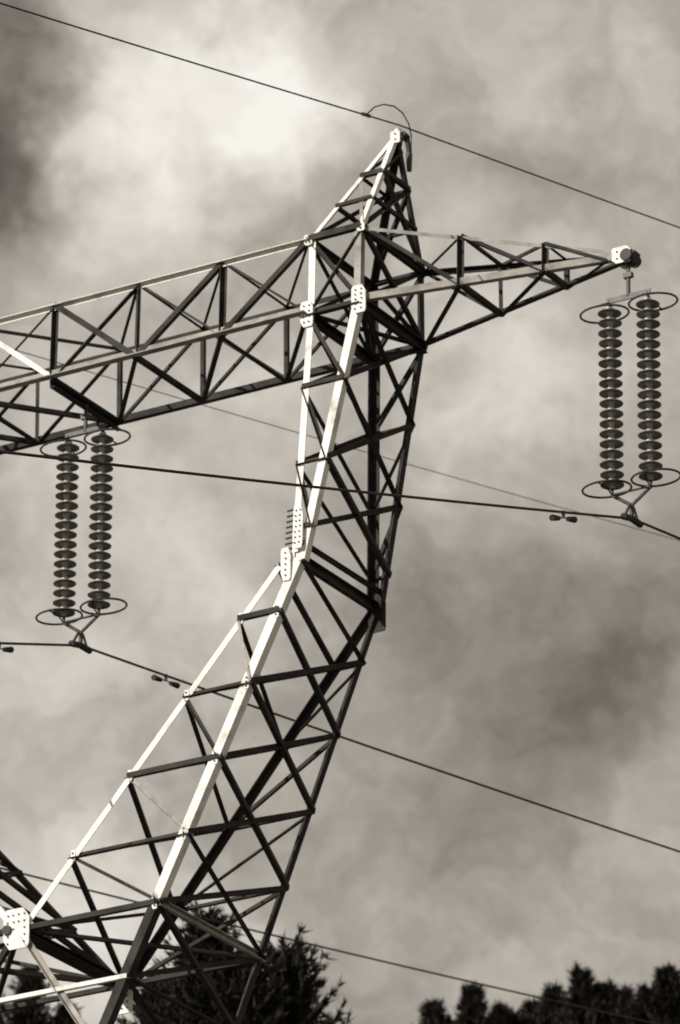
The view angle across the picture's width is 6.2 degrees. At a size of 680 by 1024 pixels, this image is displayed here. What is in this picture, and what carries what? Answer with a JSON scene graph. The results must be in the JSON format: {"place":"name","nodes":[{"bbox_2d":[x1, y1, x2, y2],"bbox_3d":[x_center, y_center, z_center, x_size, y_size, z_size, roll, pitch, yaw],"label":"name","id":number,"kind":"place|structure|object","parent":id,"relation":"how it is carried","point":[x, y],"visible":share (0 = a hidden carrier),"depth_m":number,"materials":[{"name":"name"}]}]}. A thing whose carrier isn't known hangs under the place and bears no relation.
{"place":"outdoors","nodes":[
{"label":"outdoors","id":0,"kind":"place"},
{"bbox_2d":[0,0,679,1023],"label":"sky","id":1,"kind":"structure","parent":0,"point":[525,654],"materials":[{"name":"grey"}]},
{"bbox_3d":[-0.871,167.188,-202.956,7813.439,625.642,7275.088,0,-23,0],"label":"ground","id":2,"kind":"structure","parent":0,"visible":0},
{"bbox_2d":[1,964,69,1023],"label":"conifer tree","id":3,"kind":"object","parent":2,"relation":"on","point":[38,1014],"visible":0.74,"depth_m":234.58,"materials":[{"name":"black plant"}]},
{"bbox_2d":[51,1000,84,1023],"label":"conifer tree","id":4,"kind":"object","parent":2,"relation":"on","point":[64,1017],"visible":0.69,"depth_m":234.49,"materials":[{"name":"black plant"}]},
{"bbox_2d":[115,974,178,1023],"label":"conifer tree","id":5,"kind":"object","parent":2,"relation":"on","point":[152,998],"visible":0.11,"depth_m":159.91,"materials":[{"name":"black plant"}]},
{"bbox_2d":[104,900,288,1023],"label":"conifer tree","id":6,"kind":"object","parent":2,"relation":"on","point":[196,933],"visible":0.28,"depth_m":158.02,"materials":[{"name":"black plant"}]},
{"bbox_2d":[148,940,331,1023],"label":"conifer tree","id":7,"kind":"object","parent":2,"relation":"on","point":[225,993],"visible":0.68,"depth_m":156.40,"materials":[{"name":"black plant"}]},
{"bbox_2d":[255,922,354,1023],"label":"conifer tree","id":8,"kind":"object","parent":2,"relation":"on","point":[299,979],"visible":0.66,"depth_m":159.29,"materials":[{"name":"black plant"}]},
{"bbox_2d":[0,104,641,1023],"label":"transmission tower","id":9,"kind":"structure","parent":2,"relation":"on","point":[366,316],"depth_m":106.99,"materials":[{"name":"metal"}]},
{"bbox_2d":[35,404,130,653],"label":"insulator string","id":10,"kind":"object","parent":9,"relation":"hanging from","point":[66,505],"visible":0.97,"depth_m":109.51,"materials":[{"name":"glazed porcelain"},{"name":"aluminium"},{"name":"steel"}]},
{"bbox_2d":[0,642,679,852],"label":"power line","id":11,"kind":"object","parent":10,"relation":"attached to","point":[154,677],"visible":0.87,"depth_m":115.34,"materials":[{"name":"metal"}]},
{"bbox_2d":[0,2,679,227],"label":"earth wire","id":12,"kind":"object","parent":9,"relation":"attached to","point":[331,105],"visible":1,"depth_m":106.72,"materials":[{"name":"metal"}]},
{"bbox_2d":[13,349,679,540],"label":"earth wire","id":13,"kind":"object","parent":9,"relation":"attached to","point":[358,450],"visible":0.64,"depth_m":133.40,"materials":[{"name":"metal"}]},
{"bbox_2d":[579,263,679,527],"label":"insulator string","id":14,"kind":"object","parent":9,"relation":"attached to","point":[610,393],"visible":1,"depth_m":104.32,"materials":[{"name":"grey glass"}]},
{"bbox_2d":[0,450,679,539],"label":"power line","id":15,"kind":"object","parent":14,"relation":"attached to","point":[572,519],"visible":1,"depth_m":94.97,"materials":[{"name":"metal"}]},
{"bbox_2d":[411,996,454,1023],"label":"conifer tree","id":16,"kind":"object","parent":2,"relation":"on","point":[434,1011],"visible":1,"depth_m":232.53,"materials":[{"name":"black plant"}]},
{"bbox_2d":[444,1011,458,1023],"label":"conifer tree","id":17,"kind":"object","parent":2,"relation":"on","point":[449,1020],"visible":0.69,"depth_m":233.38,"materials":[{"name":"black plant"}]},
{"bbox_2d":[451,979,495,1023],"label":"conifer tree","id":18,"kind":"object","parent":2,"relation":"on","point":[472,1008],"visible":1,"depth_m":230.45,"materials":[{"name":"black plant"}]},
{"bbox_2d":[485,997,511,1023],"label":"conifer tree","id":19,"kind":"object","parent":2,"relation":"on","point":[497,1010],"visible":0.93,"depth_m":232.49,"materials":[{"name":"black plant"}]},
{"bbox_2d":[498,1007,535,1023],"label":"conifer tree","id":20,"kind":"object","parent":2,"relation":"on","point":[513,1017],"visible":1,"depth_m":231.38,"materials":[{"name":"black plant"}]},
{"bbox_2d":[519,993,541,1022],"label":"conifer tree","id":21,"kind":"object","parent":2,"relation":"on","point":[529,1004],"visible":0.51,"depth_m":235.72,"materials":[{"name":"black plant"}]},
{"bbox_2d":[531,979,569,1023],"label":"conifer tree","id":22,"kind":"object","parent":2,"relation":"on","point":[546,1010],"visible":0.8,"depth_m":233.66,"materials":[{"name":"black plant"}]},
{"bbox_2d":[552,959,606,1023],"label":"conifer tree","id":23,"kind":"object","parent":2,"relation":"on","point":[581,981],"visible":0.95,"depth_m":229.46,"materials":[{"name":"black plant"}]},
{"bbox_2d":[571,976,633,1023],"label":"conifer tree","id":24,"kind":"object","parent":2,"relation":"on","point":[608,993],"visible":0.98,"depth_m":229.37,"materials":[{"name":"black plant"}]},
{"bbox_2d":[617,982,635,1023],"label":"conifer tree","id":25,"kind":"object","parent":2,"relation":"on","point":[626,993],"visible":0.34,"depth_m":233.67,"materials":[{"name":"black plant"}]},
{"bbox_2d":[621,981,679,1023],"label":"conifer tree","id":26,"kind":"object","parent":2,"relation":"on","point":[646,1003],"visible":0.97,"depth_m":230.51,"materials":[{"name":"black plant"}]},
{"bbox_2d":[633,959,679,1023],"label":"conifer tree","id":27,"kind":"object","parent":2,"relation":"on","point":[667,978],"visible":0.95,"depth_m":231.69,"materials":[{"name":"black plant"}]},
{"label":"insulator string","id":28,"kind":"object","parent":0,"visible":0},
{"bbox_2d":[0,867,658,1023],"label":"power line","id":29,"kind":"object","parent":28,"relation":"attached to","point":[126,899],"visible":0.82,"depth_m":137.92,"materials":[{"name":"metal"}]}
]}

